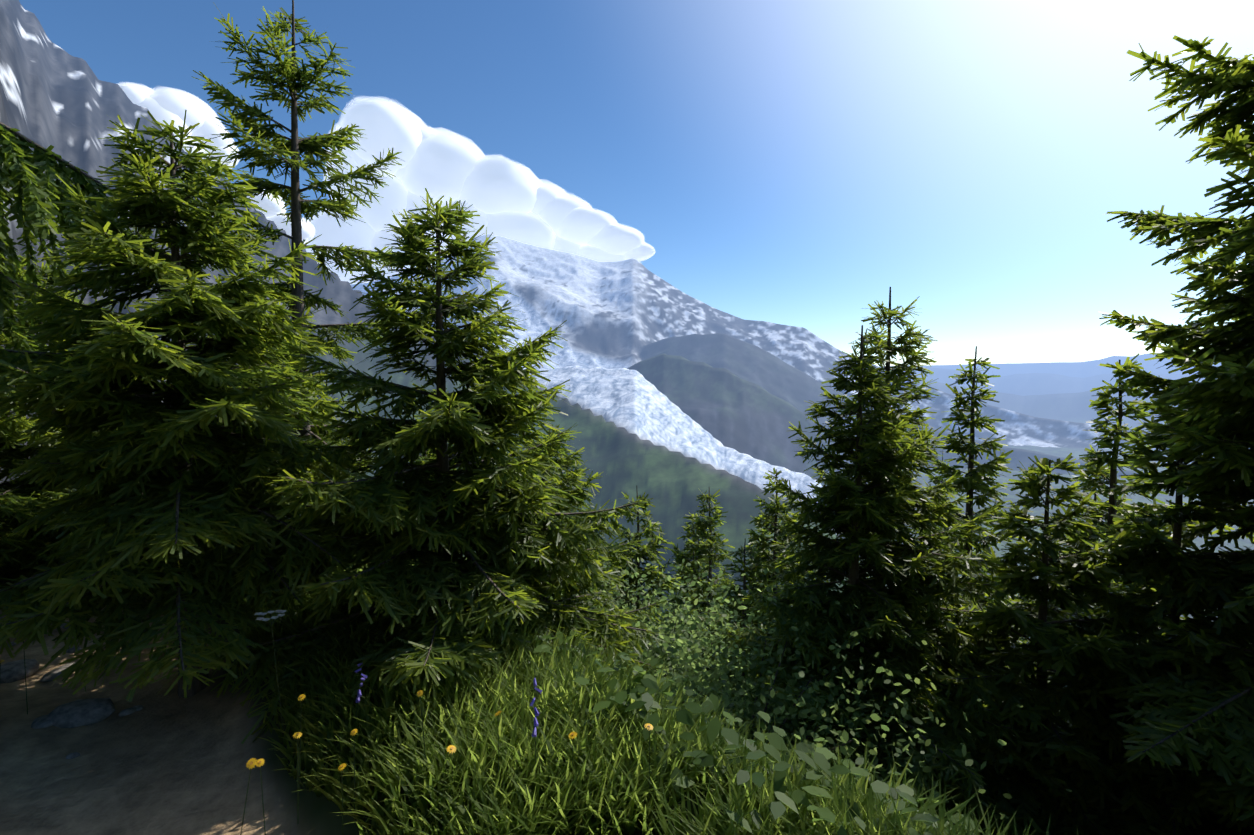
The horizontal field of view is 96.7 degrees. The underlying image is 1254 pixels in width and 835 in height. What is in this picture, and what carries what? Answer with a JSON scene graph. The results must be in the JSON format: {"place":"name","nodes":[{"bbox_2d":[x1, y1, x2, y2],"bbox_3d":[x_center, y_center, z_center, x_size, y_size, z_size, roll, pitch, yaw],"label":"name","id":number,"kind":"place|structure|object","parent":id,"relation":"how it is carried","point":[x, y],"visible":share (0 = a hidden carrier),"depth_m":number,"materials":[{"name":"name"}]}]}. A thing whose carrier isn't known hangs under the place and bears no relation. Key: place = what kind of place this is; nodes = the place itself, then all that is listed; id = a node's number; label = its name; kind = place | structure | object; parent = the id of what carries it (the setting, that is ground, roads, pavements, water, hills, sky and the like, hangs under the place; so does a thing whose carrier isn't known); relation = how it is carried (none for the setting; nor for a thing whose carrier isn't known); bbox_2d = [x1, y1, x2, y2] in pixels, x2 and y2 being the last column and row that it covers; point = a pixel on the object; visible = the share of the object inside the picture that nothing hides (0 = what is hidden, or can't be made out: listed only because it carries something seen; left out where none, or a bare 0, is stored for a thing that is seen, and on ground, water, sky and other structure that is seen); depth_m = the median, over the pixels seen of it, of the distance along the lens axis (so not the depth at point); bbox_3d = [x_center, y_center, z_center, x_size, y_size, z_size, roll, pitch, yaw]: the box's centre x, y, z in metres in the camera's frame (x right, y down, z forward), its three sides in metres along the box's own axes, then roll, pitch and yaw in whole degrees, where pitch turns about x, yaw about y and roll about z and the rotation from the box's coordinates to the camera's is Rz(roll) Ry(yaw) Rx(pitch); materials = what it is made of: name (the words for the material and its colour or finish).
{"place":"outdoors","nodes":[
{"label":"outdoors","id":0,"kind":"place"},
{"bbox_2d":[118,82,315,244],"bbox_3d":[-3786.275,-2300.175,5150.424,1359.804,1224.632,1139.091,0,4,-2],"label":"cloud","id":1,"kind":"structure","parent":0,"point":[167,104],"depth_m":4845.80,"materials":[{"name":"white"}]},
{"bbox_2d":[303,95,654,284],"bbox_3d":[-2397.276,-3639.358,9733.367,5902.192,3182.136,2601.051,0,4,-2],"label":"cloud","id":2,"kind":"structure","parent":0,"point":[506,197],"depth_m":9078.20,"materials":[{"name":"white"}]},
{"bbox_2d":[0,0,1253,834],"bbox_3d":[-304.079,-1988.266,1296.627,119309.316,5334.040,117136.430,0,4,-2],"label":"mountain terrain","id":3,"kind":"structure","parent":0,"point":[675,399],"depth_m":2141.99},
{"bbox_2d":[0,617,177,758],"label":"rocks","id":4,"kind":"object","parent":3,"relation":"on","point":[79,713],"visible":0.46,"depth_m":2.72,"materials":[{"name":"grey stone"}]},
{"bbox_2d":[0,254,188,589],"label":"spruce","id":5,"kind":"object","parent":3,"relation":"on","point":[21,502],"visible":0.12,"depth_m":4.28,"materials":[{"name":"green plant"}]},
{"bbox_2d":[0,122,190,419],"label":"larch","id":6,"kind":"object","parent":3,"relation":"on","point":[34,191],"visible":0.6,"depth_m":3.26,"materials":[{"name":"green plant"}]},
{"bbox_2d":[0,110,380,701],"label":"spruce","id":7,"kind":"object","parent":3,"relation":"on","point":[190,532],"visible":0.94,"depth_m":2.56,"materials":[{"name":"green plant"}]},
{"bbox_2d":[12,333,396,627],"bbox_3d":[-3.238,0.490,4.503,2.359,2.972,2.287,1,4,8],"label":"spruce","id":8,"kind":"object","parent":3,"relation":"on","point":[213,422],"depth_m":4.43,"materials":[{"name":"green plant"}]},
{"bbox_2d":[254,610,285,736],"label":"umbel wildflowers","id":9,"kind":"object","parent":3,"relation":"on","point":[267,619],"visible":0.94,"depth_m":2.44,"materials":[{"name":"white plant"}]},
{"bbox_2d":[183,0,456,528],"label":"tall spruce","id":10,"kind":"object","parent":3,"relation":"on","point":[294,147],"visible":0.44,"depth_m":4.09,"materials":[{"name":"green plant"}]},
{"bbox_2d":[0,637,652,834],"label":"yellow wildflowers","id":11,"kind":"object","parent":3,"relation":"on","point":[252,762],"visible":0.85,"depth_m":1.95,"materials":[{"name":"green plant"}]},
{"bbox_2d":[314,389,342,444],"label":"forest spruce","id":12,"kind":"object","parent":3,"relation":"on","point":[318,396],"depth_m":23.02,"materials":[{"name":"green plant"}]},
{"bbox_2d":[175,188,664,743],"bbox_3d":[-1.080,0.495,3.189,2.781,3.411,2.274,-1,4,-21],"label":"spruce","id":13,"kind":"object","parent":3,"relation":"on","point":[491,492],"visible":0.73,"depth_m":2.84,"materials":[{"name":"green plant"}]},
{"bbox_2d":[394,389,466,559],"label":"forest spruce","id":14,"kind":"object","parent":3,"relation":"on","point":[450,447],"visible":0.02,"depth_m":13.97,"materials":[{"name":"green plant"}]},
{"bbox_2d":[402,409,466,562],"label":"forest spruce","id":15,"kind":"object","parent":3,"relation":"on","point":[421,456],"depth_m":10.84,"materials":[{"name":"green plant"}]},
{"bbox_2d":[482,424,666,689],"bbox_3d":[-0.619,1.415,4.105,1.982,2.734,1.692,-1,4,-22],"label":"spruce","id":16,"kind":"object","parent":3,"relation":"on","point":[608,615],"visible":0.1,"depth_m":3.93,"materials":[{"name":"green plant"}]},
{"bbox_2d":[553,536,640,635],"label":"spruce","id":17,"kind":"object","parent":3,"relation":"on","point":[608,584],"visible":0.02,"depth_m":7.17,"materials":[{"name":"green plant"}]},
{"bbox_2d":[598,549,634,605],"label":"forest spruce","id":18,"kind":"object","parent":3,"relation":"on","point":[619,590],"depth_m":16.64,"materials":[{"name":"green plant"}]},
{"bbox_2d":[604,485,697,683],"bbox_3d":[0.131,3.259,8.779,2.008,4.434,2.002,3,5,43],"label":"spruce","id":19,"kind":"object","parent":3,"relation":"on","point":[651,553],"visible":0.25,"depth_m":8.53,"materials":[{"name":"green plant"}]},
{"bbox_2d":[352,534,992,834],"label":"leafy herbs","id":20,"kind":"object","parent":3,"relation":"on","point":[822,755],"visible":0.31,"depth_m":2.04,"materials":[{"name":"green plant"}]},
{"bbox_2d":[661,514,720,702],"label":"forest spruce","id":21,"kind":"object","parent":3,"relation":"on","point":[679,557],"visible":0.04,"depth_m":18.87,"materials":[{"name":"green plant"}]},
{"bbox_2d":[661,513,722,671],"bbox_3d":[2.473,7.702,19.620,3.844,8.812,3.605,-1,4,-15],"label":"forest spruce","id":22,"kind":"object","parent":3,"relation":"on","point":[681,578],"visible":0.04,"depth_m":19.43,"materials":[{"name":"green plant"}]},
{"bbox_2d":[550,533,852,739],"bbox_3d":[-0.047,2.012,4.697,3.577,2.172,3.200,1,4,13],"label":"alder shrub","id":23,"kind":"object","parent":3,"relation":"on","point":[664,628],"visible":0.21,"depth_m":4.74,"materials":[{"name":"green plant"}]},
{"bbox_2d":[674,487,740,697],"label":"spruce","id":24,"kind":"object","parent":3,"relation":"on","point":[702,533],"visible":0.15,"depth_m":9.55,"materials":[{"name":"green plant"}]},
{"bbox_2d":[696,538,777,734],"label":"spruce","id":25,"kind":"object","parent":3,"relation":"on","point":[741,553],"visible":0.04,"depth_m":7.47,"materials":[{"name":"green plant"}]},
{"bbox_2d":[736,525,778,644],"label":"forest spruce","id":26,"kind":"object","parent":3,"relation":"on","point":[762,533],"depth_m":26.03,"materials":[{"name":"green plant"}]},
{"bbox_2d":[721,468,825,699],"bbox_3d":[2.013,3.382,7.978,2.344,5.319,2.543,-1,4,-9],"label":"spruce","id":27,"kind":"object","parent":3,"relation":"on","point":[772,509],"visible":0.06,"depth_m":7.84,"materials":[{"name":"green plant"}]},
{"bbox_2d":[772,541,801,588],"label":"forest spruce","id":28,"kind":"object","parent":3,"relation":"on","point":[780,581],"depth_m":16.93,"materials":[{"name":"green plant"}]},
{"bbox_2d":[587,538,1071,833],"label":"alder shrub","id":29,"kind":"object","parent":3,"relation":"on","point":[771,697],"visible":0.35,"depth_m":3.57,"materials":[{"name":"green plant"}]},
{"bbox_2d":[714,325,1011,833],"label":"spruce","id":30,"kind":"object","parent":3,"relation":"on","point":[866,507],"visible":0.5,"depth_m":3.98,"materials":[{"name":"green plant"}]},
{"bbox_2d":[765,287,1075,833],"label":"spruce","id":31,"kind":"object","parent":3,"relation":"on","point":[947,586],"visible":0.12,"depth_m":4.22,"materials":[{"name":"green plant"}]},
{"bbox_2d":[918,453,973,625],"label":"forest spruce","id":32,"kind":"object","parent":3,"relation":"on","point":[935,480],"visible":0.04,"depth_m":17.61,"materials":[{"name":"green plant"}]},
{"bbox_2d":[943,528,1011,647],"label":"forest spruce","id":33,"kind":"object","parent":3,"relation":"on","point":[979,568],"depth_m":10.38,"materials":[{"name":"green plant"}]},
{"bbox_2d":[910,346,1051,723],"bbox_3d":[3.508,2.553,5.869,1.795,6.563,2.164,1,4,20],"label":"spruce","id":34,"kind":"object","parent":3,"relation":"on","point":[970,481],"visible":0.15,"depth_m":5.61,"materials":[{"name":"green plant"}]},
{"bbox_2d":[896,453,1173,834],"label":"spruce","id":35,"kind":"object","parent":3,"relation":"on","point":[1053,642],"visible":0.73,"depth_m":3.85,"materials":[{"name":"green plant"}]},
{"bbox_2d":[1034,445,1130,617],"bbox_3d":[10.054,6.071,12.273,3.984,11.009,4.119,3,5,43],"label":"forest spruce","id":36,"kind":"object","parent":3,"relation":"on","point":[1113,583],"visible":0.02,"depth_m":11.99,"materials":[{"name":"green plant"}]},
{"bbox_2d":[1033,353,1185,739],"bbox_3d":[4.425,2.705,5.290,1.925,6.514,1.839,-2,4,-34],"label":"spruce","id":37,"kind":"object","parent":3,"relation":"on","point":[1114,490],"visible":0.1,"depth_m":5.00,"materials":[{"name":"green plant"}]},
{"bbox_2d":[977,402,1253,834],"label":"spruce","id":38,"kind":"object","parent":3,"relation":"on","point":[1157,812],"visible":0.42,"depth_m":3.67,"materials":[{"name":"green plant"}]},
{"bbox_2d":[1049,35,1253,832],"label":"spruce","id":39,"kind":"object","parent":3,"relation":"on","point":[1226,397],"visible":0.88,"depth_m":3.31,"materials":[{"name":"green plant"}]},
{"bbox_2d":[19,0,1253,365],"label":"sky","id":40,"kind":"structure","parent":0,"point":[797,163],"materials":[{"name":"blue"}]},
{"bbox_2d":[204,550,1077,834],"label":"meadow grass","id":41,"kind":"structure","parent":0,"point":[603,789],"depth_m":2.08,"materials":[{"name":"green plant"}]},
{"bbox_2d":[354,660,541,784],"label":"purple wildflowers","id":42,"kind":"object","parent":41,"relation":"on","point":[534,732],"visible":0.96,"depth_m":1.97,"materials":[{"name":"purple plant"}]}
]}

